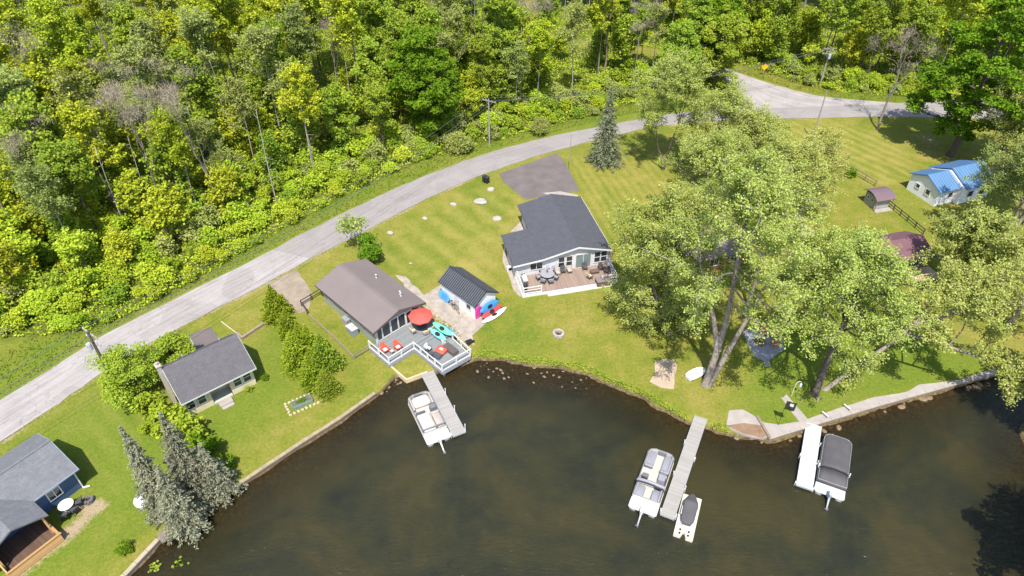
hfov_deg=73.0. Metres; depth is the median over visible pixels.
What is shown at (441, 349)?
ottoman
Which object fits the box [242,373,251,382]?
window
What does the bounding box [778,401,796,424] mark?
flag
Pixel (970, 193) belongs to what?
window
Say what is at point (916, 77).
bush
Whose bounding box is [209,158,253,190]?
sapling tree
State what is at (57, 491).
window
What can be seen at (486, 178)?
wheelie bin
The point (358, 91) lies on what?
sapling tree
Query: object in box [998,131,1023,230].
deciduous tree
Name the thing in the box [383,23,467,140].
maple tree
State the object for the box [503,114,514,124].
bush
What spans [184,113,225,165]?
aspen tree
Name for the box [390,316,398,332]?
window
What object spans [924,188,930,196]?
window
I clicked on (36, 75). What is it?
maple tree
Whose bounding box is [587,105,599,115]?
bush
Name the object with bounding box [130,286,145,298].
bush
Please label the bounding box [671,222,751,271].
grove house
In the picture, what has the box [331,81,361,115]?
sapling tree
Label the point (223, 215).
bush
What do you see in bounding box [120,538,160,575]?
sea wall
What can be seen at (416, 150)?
willow shrub
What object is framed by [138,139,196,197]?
sapling tree
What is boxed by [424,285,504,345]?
gravel yard
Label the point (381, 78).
sapling tree
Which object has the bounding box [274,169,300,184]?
bush
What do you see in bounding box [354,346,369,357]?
wooden fence
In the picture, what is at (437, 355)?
fire table
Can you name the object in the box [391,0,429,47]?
broadleaf tree
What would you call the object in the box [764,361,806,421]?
path
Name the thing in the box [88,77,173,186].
bare tree
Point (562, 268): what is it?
patio chair
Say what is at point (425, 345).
patio chair
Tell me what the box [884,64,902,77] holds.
bush
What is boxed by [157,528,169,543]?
shore step
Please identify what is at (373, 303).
cottage
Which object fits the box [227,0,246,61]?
broadleaf tree
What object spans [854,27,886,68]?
sapling tree
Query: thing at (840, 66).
bush
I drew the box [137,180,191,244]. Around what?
sapling tree
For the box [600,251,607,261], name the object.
window
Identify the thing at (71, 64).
maple tree
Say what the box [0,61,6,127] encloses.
maple tree
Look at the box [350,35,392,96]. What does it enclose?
broadleaf tree
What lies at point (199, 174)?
bush
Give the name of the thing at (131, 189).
sapling tree
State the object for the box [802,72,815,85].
bush
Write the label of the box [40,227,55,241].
bush
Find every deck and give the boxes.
[368,319,470,375]
[515,257,617,297]
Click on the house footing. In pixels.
(561, 193)
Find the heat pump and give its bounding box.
[506,265,511,271]
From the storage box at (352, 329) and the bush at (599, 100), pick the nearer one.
the storage box at (352, 329)
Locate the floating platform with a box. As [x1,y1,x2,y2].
[673,493,701,542]
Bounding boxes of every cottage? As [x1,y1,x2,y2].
[153,334,256,414]
[315,259,425,343]
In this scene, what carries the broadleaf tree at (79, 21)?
on the ground at (256, 426)
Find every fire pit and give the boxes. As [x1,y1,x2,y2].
[83,495,94,505]
[552,329,563,338]
[754,337,765,346]
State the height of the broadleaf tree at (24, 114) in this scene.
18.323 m
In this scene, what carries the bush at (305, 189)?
on the ground at (256, 426)
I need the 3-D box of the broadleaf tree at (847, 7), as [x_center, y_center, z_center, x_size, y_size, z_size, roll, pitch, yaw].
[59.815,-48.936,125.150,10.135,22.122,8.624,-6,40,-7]
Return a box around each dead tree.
[95,148,127,229]
[124,136,145,192]
[186,105,207,170]
[254,111,279,202]
[299,95,314,166]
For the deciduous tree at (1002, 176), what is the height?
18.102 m
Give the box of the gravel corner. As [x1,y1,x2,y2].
[510,220,523,231]
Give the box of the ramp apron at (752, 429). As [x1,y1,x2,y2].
[728,423,766,439]
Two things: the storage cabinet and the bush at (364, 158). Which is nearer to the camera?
the storage cabinet
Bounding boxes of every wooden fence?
[300,289,321,314]
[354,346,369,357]
[839,163,877,186]
[889,201,925,234]
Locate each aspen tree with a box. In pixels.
[0,63,62,190]
[0,140,44,195]
[13,159,76,231]
[15,13,65,73]
[18,0,53,57]
[42,67,118,141]
[96,0,131,40]
[109,33,170,132]
[128,14,186,108]
[146,0,193,54]
[172,5,223,108]
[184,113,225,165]
[217,75,262,166]
[227,18,291,149]
[260,0,323,87]
[319,0,348,87]
[425,26,457,76]
[431,0,460,29]
[440,5,473,76]
[497,38,531,114]
[553,0,593,88]
[646,2,670,68]
[823,0,844,59]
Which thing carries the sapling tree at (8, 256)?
on the ground at (256, 426)
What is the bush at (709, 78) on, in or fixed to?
on the ground at (256, 426)
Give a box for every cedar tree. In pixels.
[257,283,293,326]
[276,308,301,343]
[279,328,313,379]
[293,322,306,341]
[295,353,326,393]
[300,324,315,360]
[309,332,345,373]
[313,366,344,402]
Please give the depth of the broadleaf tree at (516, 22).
131.64 m
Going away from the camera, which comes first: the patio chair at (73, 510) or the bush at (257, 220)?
the patio chair at (73, 510)
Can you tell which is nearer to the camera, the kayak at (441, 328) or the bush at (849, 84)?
the kayak at (441, 328)
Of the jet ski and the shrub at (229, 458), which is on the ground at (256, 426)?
the shrub at (229, 458)
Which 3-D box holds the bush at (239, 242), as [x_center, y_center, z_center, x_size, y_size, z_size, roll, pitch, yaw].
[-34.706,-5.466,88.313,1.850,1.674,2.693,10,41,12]
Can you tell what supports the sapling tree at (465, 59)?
on the ground at (256, 426)
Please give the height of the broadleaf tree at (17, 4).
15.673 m
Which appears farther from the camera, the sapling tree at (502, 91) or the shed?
the sapling tree at (502, 91)
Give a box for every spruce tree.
[118,426,171,529]
[154,465,213,549]
[158,412,229,515]
[195,442,247,514]
[583,85,626,173]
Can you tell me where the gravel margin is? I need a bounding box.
[607,252,614,272]
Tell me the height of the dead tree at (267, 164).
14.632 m
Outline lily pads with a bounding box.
[148,556,188,572]
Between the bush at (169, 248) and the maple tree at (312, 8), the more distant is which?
the maple tree at (312, 8)
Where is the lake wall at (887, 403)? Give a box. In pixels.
[767,368,1016,441]
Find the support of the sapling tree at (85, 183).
on the ground at (256, 426)
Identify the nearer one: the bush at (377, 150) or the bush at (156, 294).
the bush at (156, 294)
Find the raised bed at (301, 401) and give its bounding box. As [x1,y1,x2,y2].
[284,391,327,415]
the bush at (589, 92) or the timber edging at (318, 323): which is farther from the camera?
the bush at (589, 92)
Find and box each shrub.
[113,538,132,556]
[127,390,169,422]
[136,421,154,435]
[148,399,189,438]
[163,412,207,447]
[185,431,220,455]
[213,452,234,469]
[243,386,253,391]
[260,372,268,380]
[414,143,427,154]
[440,129,474,154]
[529,117,550,135]
[845,166,857,177]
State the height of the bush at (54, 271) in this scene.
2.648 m
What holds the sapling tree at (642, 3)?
on the ground at (256, 426)
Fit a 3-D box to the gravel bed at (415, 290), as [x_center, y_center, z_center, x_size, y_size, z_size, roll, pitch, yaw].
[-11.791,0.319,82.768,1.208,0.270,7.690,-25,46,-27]
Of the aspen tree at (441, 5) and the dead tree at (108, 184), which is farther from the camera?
the aspen tree at (441, 5)
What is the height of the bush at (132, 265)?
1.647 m
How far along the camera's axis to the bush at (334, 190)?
97.86 m
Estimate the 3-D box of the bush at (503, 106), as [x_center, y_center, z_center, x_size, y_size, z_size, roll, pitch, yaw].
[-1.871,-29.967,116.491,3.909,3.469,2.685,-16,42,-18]
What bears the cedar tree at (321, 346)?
on the ground at (256, 426)
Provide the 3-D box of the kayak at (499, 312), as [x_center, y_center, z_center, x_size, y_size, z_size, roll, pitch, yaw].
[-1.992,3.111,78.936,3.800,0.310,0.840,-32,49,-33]
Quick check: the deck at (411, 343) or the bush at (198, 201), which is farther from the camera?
the bush at (198, 201)
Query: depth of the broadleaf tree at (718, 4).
123.53 m
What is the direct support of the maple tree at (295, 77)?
on the ground at (256, 426)
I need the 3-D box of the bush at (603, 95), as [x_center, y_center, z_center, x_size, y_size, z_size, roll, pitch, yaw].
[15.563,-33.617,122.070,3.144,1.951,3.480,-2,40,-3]
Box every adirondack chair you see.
[380,342,389,353]
[392,339,402,351]
[770,340,780,348]
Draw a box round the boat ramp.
[726,409,767,439]
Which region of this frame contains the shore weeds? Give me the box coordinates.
[473,349,730,431]
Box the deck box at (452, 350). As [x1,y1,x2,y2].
[442,342,458,356]
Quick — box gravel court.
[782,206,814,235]
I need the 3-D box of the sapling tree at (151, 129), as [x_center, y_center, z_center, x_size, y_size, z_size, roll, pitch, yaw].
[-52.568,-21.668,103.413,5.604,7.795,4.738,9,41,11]
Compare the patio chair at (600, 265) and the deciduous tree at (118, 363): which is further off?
the patio chair at (600, 265)
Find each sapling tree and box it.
[0,172,22,213]
[0,206,25,243]
[0,240,38,287]
[1,229,40,273]
[8,198,48,245]
[41,207,88,247]
[52,226,100,268]
[59,183,100,224]
[61,160,91,190]
[87,157,122,204]
[96,110,145,172]
[101,224,139,267]
[112,164,169,223]
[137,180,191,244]
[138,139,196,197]
[143,119,161,148]
[162,109,198,143]
[172,135,199,170]
[200,163,243,210]
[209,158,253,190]
[211,102,255,154]
[231,80,268,113]
[232,101,281,145]
[238,71,271,93]
[252,80,284,127]
[254,130,289,171]
[275,53,313,90]
[278,97,323,151]
[281,85,309,130]
[305,88,337,143]
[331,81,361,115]
[336,58,357,89]
[346,82,372,121]
[353,58,390,86]
[359,66,398,123]
[374,49,394,82]
[390,90,407,119]
[446,45,465,80]
[453,31,474,71]
[457,70,483,108]
[461,60,483,82]
[462,13,483,59]
[463,84,488,119]
[486,60,520,103]
[487,31,521,71]
[500,62,521,101]
[517,13,537,47]
[520,17,545,52]
[522,51,551,88]
[525,51,556,75]
[550,30,570,53]
[588,26,609,65]
[600,0,628,31]
[607,11,636,67]
[626,25,640,55]
[635,0,650,24]
[665,0,681,27]
[740,0,748,23]
[747,0,773,27]
[747,14,773,62]
[760,14,792,61]
[770,9,779,25]
[775,11,794,45]
[790,5,822,55]
[801,39,823,64]
[834,26,872,67]
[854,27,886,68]
[857,20,872,37]
[883,31,919,64]
[910,27,947,75]
[921,39,952,61]
[939,11,953,32]
[940,22,961,61]
[947,6,963,20]
[952,35,973,62]
[998,42,1017,59]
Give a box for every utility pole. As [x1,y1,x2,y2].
[82,327,108,372]
[482,99,495,145]
[811,91,826,140]
[819,47,836,85]
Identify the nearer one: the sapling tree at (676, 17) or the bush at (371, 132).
the bush at (371, 132)
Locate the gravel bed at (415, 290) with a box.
[395,275,424,306]
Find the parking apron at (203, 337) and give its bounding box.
[190,327,218,348]
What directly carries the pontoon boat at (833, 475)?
on the water
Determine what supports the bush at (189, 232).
on the ground at (256, 426)
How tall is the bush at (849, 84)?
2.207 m
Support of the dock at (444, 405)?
in the water
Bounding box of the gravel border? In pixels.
[503,251,521,296]
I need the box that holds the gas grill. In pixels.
[521,273,528,284]
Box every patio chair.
[58,511,70,520]
[68,505,80,516]
[74,495,83,506]
[409,327,416,333]
[422,329,428,336]
[423,342,431,350]
[427,348,433,356]
[555,267,560,275]
[560,265,565,274]
[567,265,572,271]
[582,262,587,270]
[598,262,603,270]
[603,265,609,273]
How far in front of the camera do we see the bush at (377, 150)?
104.58 m
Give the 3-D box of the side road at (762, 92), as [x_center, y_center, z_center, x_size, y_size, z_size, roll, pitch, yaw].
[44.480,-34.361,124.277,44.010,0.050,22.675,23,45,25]
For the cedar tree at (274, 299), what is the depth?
76.91 m
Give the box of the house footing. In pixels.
[544,191,577,196]
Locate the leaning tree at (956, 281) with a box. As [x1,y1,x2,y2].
[822,249,1023,410]
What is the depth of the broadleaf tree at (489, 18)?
122.67 m
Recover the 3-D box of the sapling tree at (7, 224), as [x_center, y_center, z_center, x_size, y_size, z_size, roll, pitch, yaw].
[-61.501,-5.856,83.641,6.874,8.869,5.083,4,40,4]
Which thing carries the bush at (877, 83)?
on the ground at (256, 426)
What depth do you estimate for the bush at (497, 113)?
114.33 m
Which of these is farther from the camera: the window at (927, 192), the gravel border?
the window at (927, 192)
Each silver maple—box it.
[601,174,734,341]
[627,43,722,169]
[627,138,832,387]
[655,122,758,214]
[675,73,770,171]
[721,157,819,307]
[722,107,797,173]
[722,131,839,216]
[777,124,854,213]
[788,214,934,396]
[806,219,901,303]
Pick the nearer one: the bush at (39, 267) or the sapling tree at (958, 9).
the bush at (39, 267)
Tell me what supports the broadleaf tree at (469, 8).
on the ground at (256, 426)
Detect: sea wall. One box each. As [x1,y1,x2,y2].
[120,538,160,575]
[158,487,238,540]
[239,392,376,487]
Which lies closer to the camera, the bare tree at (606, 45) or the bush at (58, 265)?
the bush at (58, 265)
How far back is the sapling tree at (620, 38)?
127.78 m
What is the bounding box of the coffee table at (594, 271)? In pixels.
[590,268,599,274]
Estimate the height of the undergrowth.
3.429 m
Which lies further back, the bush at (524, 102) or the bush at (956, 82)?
the bush at (956, 82)
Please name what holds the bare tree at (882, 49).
on the ground at (256, 426)
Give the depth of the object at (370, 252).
85.16 m
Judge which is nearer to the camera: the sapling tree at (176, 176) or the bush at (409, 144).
the sapling tree at (176, 176)
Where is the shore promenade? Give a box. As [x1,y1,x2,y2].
[762,363,1014,434]
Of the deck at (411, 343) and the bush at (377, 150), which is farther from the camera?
the bush at (377, 150)
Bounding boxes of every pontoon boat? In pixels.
[408,391,450,453]
[628,448,673,526]
[814,433,851,510]
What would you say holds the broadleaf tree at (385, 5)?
on the ground at (256, 426)
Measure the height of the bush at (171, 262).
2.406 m
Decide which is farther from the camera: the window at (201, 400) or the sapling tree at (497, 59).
the sapling tree at (497, 59)
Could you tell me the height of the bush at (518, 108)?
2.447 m
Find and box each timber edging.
[236,322,265,339]
[308,313,355,358]
[391,366,426,382]
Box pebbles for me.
[425,305,471,349]
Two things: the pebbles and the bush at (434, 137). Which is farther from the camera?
the bush at (434, 137)
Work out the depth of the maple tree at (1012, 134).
99.25 m
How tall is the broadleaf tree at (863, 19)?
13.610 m
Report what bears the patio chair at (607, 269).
on the deck at (576, 280)
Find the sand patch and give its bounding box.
[650,359,676,388]
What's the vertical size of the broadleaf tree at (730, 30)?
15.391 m
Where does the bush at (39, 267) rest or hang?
on the ground at (256, 426)
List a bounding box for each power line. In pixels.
[0,328,93,396]
[81,99,494,336]
[491,47,835,100]
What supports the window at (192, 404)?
in the cottage at (206, 376)
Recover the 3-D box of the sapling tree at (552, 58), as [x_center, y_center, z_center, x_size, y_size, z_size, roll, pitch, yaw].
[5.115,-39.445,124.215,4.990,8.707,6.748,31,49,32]
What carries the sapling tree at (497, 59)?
on the ground at (256, 426)
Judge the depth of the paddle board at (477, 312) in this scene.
77.99 m
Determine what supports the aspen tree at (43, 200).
on the ground at (256, 426)
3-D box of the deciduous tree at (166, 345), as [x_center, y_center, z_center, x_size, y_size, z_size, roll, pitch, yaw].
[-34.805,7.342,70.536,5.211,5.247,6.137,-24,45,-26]
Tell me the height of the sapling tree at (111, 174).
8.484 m
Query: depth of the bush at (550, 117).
115.35 m
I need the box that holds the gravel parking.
[265,270,312,313]
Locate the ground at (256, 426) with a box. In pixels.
[0,0,1023,575]
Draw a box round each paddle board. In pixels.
[439,290,449,302]
[475,306,480,318]
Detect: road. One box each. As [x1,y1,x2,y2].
[0,99,1007,441]
[690,59,889,108]
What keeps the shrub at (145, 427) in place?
on the ground at (256, 426)
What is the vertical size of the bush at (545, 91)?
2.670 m
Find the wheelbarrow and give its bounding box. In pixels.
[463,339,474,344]
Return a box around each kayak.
[429,328,445,340]
[432,322,451,335]
[480,300,498,312]
[482,305,501,317]
[482,307,506,322]
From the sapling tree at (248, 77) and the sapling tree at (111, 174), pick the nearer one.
the sapling tree at (111, 174)
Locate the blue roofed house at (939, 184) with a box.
[906,160,996,205]
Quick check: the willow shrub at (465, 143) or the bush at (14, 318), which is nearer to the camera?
the bush at (14, 318)
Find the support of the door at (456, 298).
in the shed
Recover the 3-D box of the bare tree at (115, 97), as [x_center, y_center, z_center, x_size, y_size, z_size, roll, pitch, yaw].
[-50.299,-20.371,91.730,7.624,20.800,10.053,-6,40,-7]
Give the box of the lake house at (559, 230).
[501,194,611,276]
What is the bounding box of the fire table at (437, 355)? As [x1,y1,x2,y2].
[433,351,442,359]
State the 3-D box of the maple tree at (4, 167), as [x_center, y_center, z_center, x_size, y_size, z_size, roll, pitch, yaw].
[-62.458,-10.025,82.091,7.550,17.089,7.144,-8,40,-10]
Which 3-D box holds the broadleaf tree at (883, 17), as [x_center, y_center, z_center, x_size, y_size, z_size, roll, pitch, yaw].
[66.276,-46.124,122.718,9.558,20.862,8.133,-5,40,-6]
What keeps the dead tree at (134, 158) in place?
on the ground at (256, 426)
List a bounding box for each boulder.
[473,198,487,204]
[487,187,494,191]
[492,216,501,220]
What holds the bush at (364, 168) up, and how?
on the ground at (256, 426)
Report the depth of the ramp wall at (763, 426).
66.61 m
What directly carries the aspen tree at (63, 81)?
on the ground at (256, 426)
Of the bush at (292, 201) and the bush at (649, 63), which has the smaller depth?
the bush at (292, 201)
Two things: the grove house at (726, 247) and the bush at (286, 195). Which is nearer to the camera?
the grove house at (726, 247)
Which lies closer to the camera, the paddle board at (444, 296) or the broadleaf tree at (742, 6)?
the paddle board at (444, 296)
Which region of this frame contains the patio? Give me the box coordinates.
[742,327,784,361]
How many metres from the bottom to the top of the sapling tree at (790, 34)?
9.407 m
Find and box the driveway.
[499,153,579,199]
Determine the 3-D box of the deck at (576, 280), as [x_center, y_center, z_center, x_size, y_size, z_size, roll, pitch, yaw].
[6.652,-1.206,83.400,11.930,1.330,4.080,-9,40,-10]
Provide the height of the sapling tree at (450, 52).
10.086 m
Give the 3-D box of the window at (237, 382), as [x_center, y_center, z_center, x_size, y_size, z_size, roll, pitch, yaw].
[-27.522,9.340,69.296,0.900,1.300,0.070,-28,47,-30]
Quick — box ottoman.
[434,345,446,355]
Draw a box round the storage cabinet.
[341,315,350,324]
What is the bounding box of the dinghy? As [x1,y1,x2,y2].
[685,367,705,381]
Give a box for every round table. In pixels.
[58,498,73,511]
[417,324,426,331]
[540,269,553,279]
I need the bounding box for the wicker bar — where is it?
[595,276,610,286]
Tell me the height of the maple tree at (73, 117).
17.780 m
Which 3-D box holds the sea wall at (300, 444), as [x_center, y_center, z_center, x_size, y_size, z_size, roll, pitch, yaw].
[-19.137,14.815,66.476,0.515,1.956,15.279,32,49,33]
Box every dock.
[421,370,465,437]
[659,415,706,520]
[794,422,821,491]
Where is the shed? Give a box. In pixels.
[438,266,498,318]
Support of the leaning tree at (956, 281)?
on the ground at (256, 426)
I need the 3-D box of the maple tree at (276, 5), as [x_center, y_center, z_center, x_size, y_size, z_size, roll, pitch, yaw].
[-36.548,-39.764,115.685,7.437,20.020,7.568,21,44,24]
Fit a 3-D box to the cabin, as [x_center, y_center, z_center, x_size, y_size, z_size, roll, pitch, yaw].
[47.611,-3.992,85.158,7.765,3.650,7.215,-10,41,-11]
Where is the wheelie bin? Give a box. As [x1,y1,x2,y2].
[484,176,489,183]
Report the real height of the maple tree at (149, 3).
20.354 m
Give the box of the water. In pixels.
[131,361,1023,575]
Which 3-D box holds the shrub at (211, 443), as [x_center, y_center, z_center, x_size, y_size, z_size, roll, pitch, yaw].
[-28.262,14.654,63.033,3.026,3.010,3.478,-2,40,-2]
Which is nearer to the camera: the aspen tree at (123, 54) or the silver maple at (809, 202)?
the silver maple at (809, 202)
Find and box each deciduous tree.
[83,341,169,410]
[141,325,195,380]
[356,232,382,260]
[910,194,1023,273]
[961,140,1023,239]
[973,67,1023,171]
[994,220,1023,326]
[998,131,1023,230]
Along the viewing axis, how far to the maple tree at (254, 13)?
108.55 m
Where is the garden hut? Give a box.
[863,186,896,212]
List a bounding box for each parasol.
[133,492,152,510]
[408,308,432,329]
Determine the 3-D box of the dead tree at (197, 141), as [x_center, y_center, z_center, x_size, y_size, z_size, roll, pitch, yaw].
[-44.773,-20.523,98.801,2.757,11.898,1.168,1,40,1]
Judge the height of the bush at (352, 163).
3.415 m
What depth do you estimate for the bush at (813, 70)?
129.35 m
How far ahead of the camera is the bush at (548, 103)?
118.88 m
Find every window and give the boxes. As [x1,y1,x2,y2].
[45,485,63,501]
[185,400,196,410]
[196,395,207,405]
[232,377,242,387]
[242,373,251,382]
[376,328,383,341]
[382,321,391,337]
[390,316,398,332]
[397,312,405,328]
[466,302,470,310]
[530,261,542,270]
[558,256,564,267]
[565,255,572,266]
[593,251,600,262]
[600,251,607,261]
[709,258,719,266]
[910,260,920,266]
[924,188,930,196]
[946,192,953,198]
[966,190,974,197]
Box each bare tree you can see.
[0,14,46,68]
[0,102,69,213]
[78,50,150,159]
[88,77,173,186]
[134,54,217,204]
[315,15,344,81]
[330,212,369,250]
[465,0,488,35]
[513,0,549,90]
[525,0,556,20]
[604,14,610,69]
[628,0,661,69]
[864,22,944,129]
[875,3,902,68]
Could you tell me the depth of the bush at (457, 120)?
112.37 m
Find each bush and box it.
[0,282,27,300]
[0,293,13,314]
[0,305,7,326]
[0,306,27,328]
[0,324,12,337]
[7,268,44,292]
[18,288,57,315]
[26,259,41,273]
[27,299,64,323]
[31,266,66,289]
[34,242,60,265]
[35,285,72,305]
[36,272,73,295]
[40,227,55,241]
[46,314,69,331]
[52,257,72,270]
[56,291,89,313]
[63,255,93,271]
[63,265,108,297]
[65,311,93,329]
[80,216,108,241]
[87,247,108,268]
[87,267,108,288]
[95,251,127,272]
[98,308,114,324]
[99,215,134,242]
[99,279,129,306]
[100,209,134,224]
[100,267,133,289]
[120,224,155,249]
[126,219,153,232]
[127,257,143,271]
[130,240,163,263]
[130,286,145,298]
[132,260,162,288]
[145,285,165,298]
[147,265,177,286]
[149,230,179,258]
[158,256,182,272]
[172,219,185,234]
[178,216,204,242]
[181,266,198,283]
[184,210,211,230]
[184,240,203,256]
[185,187,208,207]
[189,166,208,187]
[190,203,224,229]
[193,245,217,264]
[196,225,226,247]
[204,160,217,174]
[213,248,230,260]
[214,209,232,223]
[218,148,245,163]
[222,162,248,174]
[222,197,253,222]
[223,187,253,202]
[226,218,253,235]
[231,140,253,159]
[231,238,248,252]
[233,158,257,174]
[238,198,256,211]
[243,173,259,188]
[245,235,262,246]
[247,212,272,228]
[249,141,260,151]
[250,198,270,215]
[254,152,273,175]
[255,185,271,201]
[261,168,286,195]
[271,199,295,217]
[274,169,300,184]
[275,154,291,167]
[278,189,294,201]
[279,138,298,154]
[279,165,294,177]
[281,180,296,193]
[283,208,302,224]
[287,197,304,212]
[292,144,321,166]
[293,179,314,198]
[295,171,327,189]
[299,161,314,175]
[308,161,334,183]
[312,198,326,206]
[315,150,336,162]
[325,178,342,189]
[327,138,351,156]
[328,159,349,179]
[328,184,343,197]
[332,154,349,162]
[333,169,352,185]
[337,157,361,176]
[341,135,373,157]
[349,170,368,187]
[357,133,379,149]
[357,164,369,176]
[359,151,371,163]
[362,138,388,164]
[364,158,379,171]
[366,128,377,138]
[373,133,386,148]
[380,126,403,141]
[382,161,399,172]
[385,135,405,154]
[392,145,413,161]
[399,123,416,138]
[399,140,415,154]
[401,130,415,142]
[407,136,431,149]
[411,154,420,162]
[413,120,436,143]
[419,143,431,159]
[426,142,439,153]
[429,133,441,143]
[437,118,455,133]
[441,126,456,138]
[448,111,466,132]
[463,108,482,120]
[464,125,480,139]
[469,118,485,133]
[478,111,504,127]
[480,102,489,112]
[481,108,504,127]
[483,125,500,140]
[493,100,511,115]
[498,126,506,137]
[502,101,514,116]
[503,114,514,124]
[507,115,523,129]
[510,102,528,114]
[519,100,529,105]
[521,104,538,117]
[522,88,545,104]
[532,116,549,125]
[535,106,550,117]
[539,88,553,99]
[540,96,558,111]
[547,81,565,95]
[547,112,557,122]
[554,88,573,107]
[555,108,563,118]
[559,98,572,112]
[568,85,581,96]
[569,106,585,118]
[571,92,590,109]
[573,81,586,90]
[580,89,593,98]
[584,77,607,93]
[587,82,601,94]
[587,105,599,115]
[588,74,602,80]
[589,95,605,108]
[592,91,607,103]
[601,80,617,92]
[606,84,626,102]
[607,67,623,81]
[617,81,626,86]
[619,85,630,97]
[620,58,642,71]
[623,68,635,83]
[627,77,642,89]
[628,89,638,97]
[634,55,652,74]
[636,61,654,77]
[638,77,651,88]
[643,87,654,98]
[651,51,661,67]
[653,86,664,95]
[706,77,714,84]
[736,40,749,54]
[746,57,757,64]
[754,50,766,59]
[764,52,782,63]
[766,62,775,72]
[775,52,792,66]
[784,59,802,74]
[790,59,807,68]
[790,75,800,80]
[802,63,818,72]
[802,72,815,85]
[803,56,819,65]
[803,67,817,77]
[812,65,826,77]
[818,66,838,82]
[823,82,834,88]
[832,59,853,76]
[836,70,842,78]
[842,66,864,79]
[844,77,857,90]
[853,72,871,86]
[858,83,868,91]
[865,71,882,81]
[869,77,886,89]
[880,73,897,85]
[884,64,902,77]
[887,84,901,94]
[898,70,913,84]
[900,85,910,91]
[902,62,916,77]
[912,75,919,83]
[943,77,958,90]
[946,74,962,87]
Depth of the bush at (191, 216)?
90.59 m
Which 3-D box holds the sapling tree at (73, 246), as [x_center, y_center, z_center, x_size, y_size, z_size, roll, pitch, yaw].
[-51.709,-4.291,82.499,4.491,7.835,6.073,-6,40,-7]
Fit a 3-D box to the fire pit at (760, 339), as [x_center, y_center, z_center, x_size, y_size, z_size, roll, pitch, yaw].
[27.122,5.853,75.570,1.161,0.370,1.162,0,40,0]
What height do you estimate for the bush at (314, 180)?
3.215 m
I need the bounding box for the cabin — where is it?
[878,231,943,284]
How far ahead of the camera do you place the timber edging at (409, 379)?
71.97 m
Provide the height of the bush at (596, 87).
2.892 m
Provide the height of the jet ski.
1.012 m
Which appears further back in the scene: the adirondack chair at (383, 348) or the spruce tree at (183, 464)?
the adirondack chair at (383, 348)
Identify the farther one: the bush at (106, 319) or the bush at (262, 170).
the bush at (262, 170)
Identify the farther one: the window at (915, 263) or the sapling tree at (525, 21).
the sapling tree at (525, 21)
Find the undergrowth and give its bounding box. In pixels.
[0,4,1020,338]
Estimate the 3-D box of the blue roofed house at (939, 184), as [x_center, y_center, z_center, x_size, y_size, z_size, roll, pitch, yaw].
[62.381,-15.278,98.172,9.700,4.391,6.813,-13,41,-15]
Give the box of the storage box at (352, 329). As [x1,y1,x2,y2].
[345,322,358,336]
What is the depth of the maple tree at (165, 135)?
87.54 m
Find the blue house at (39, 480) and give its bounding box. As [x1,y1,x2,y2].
[0,433,89,575]
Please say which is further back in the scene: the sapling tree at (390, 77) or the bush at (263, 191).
the sapling tree at (390, 77)
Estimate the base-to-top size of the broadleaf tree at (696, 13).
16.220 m
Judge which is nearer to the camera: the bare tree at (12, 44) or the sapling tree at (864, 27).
the bare tree at (12, 44)
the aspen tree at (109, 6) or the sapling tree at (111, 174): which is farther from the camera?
the aspen tree at (109, 6)
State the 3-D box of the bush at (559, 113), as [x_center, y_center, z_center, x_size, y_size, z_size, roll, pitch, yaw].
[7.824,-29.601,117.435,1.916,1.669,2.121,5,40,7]
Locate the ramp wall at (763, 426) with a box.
[756,415,770,438]
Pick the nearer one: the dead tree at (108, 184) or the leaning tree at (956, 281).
the leaning tree at (956, 281)
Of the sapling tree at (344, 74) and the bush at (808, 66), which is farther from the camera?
the bush at (808, 66)
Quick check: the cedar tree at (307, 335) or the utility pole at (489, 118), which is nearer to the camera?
the cedar tree at (307, 335)
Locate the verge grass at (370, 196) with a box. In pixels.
[0,68,991,390]
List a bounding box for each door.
[405,309,411,325]
[453,293,459,307]
[575,252,591,267]
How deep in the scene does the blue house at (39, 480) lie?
57.99 m
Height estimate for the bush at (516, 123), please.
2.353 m
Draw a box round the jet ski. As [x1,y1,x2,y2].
[680,493,697,527]
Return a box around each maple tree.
[0,0,49,68]
[0,50,13,67]
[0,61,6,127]
[0,112,19,201]
[0,165,11,208]
[1,54,52,103]
[13,0,101,141]
[13,56,71,124]
[47,93,126,211]
[58,48,115,148]
[61,0,115,73]
[80,0,107,49]
[101,13,116,52]
[126,0,154,18]
[142,107,202,205]
[145,0,184,59]
[148,7,189,103]
[165,0,224,117]
[178,0,243,76]
[191,0,239,90]
[192,0,247,78]
[235,2,277,112]
[253,0,285,57]
[261,0,312,51]
[274,0,323,89]
[274,61,324,161]
[315,0,367,79]
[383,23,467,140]
[519,13,557,101]
[584,0,622,73]
[662,0,694,36]
[678,13,700,42]
[885,0,926,47]
[904,0,1023,157]
[918,0,960,64]
[930,0,991,65]
[1001,93,1023,176]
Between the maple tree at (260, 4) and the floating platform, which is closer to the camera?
the floating platform
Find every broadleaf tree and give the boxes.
[0,88,78,165]
[9,0,25,12]
[32,135,108,241]
[56,9,102,67]
[107,2,163,99]
[150,44,221,159]
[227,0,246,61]
[233,0,271,66]
[245,16,300,128]
[294,0,325,70]
[317,82,359,150]
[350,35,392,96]
[352,0,394,49]
[355,9,369,38]
[358,80,400,146]
[360,0,392,45]
[377,9,419,115]
[384,0,412,17]
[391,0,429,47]
[413,6,452,88]
[456,0,479,16]
[468,32,499,113]
[474,0,507,36]
[481,0,530,44]
[482,0,528,64]
[535,0,563,49]
[615,0,639,19]
[627,7,660,58]
[658,18,703,87]
[675,0,721,76]
[697,0,748,66]
[697,4,751,89]
[713,0,750,51]
[742,0,772,50]
[766,0,802,41]
[818,0,868,66]
[851,0,887,30]
[860,0,917,72]
[890,0,945,83]
[946,0,1007,67]
[1002,3,1023,56]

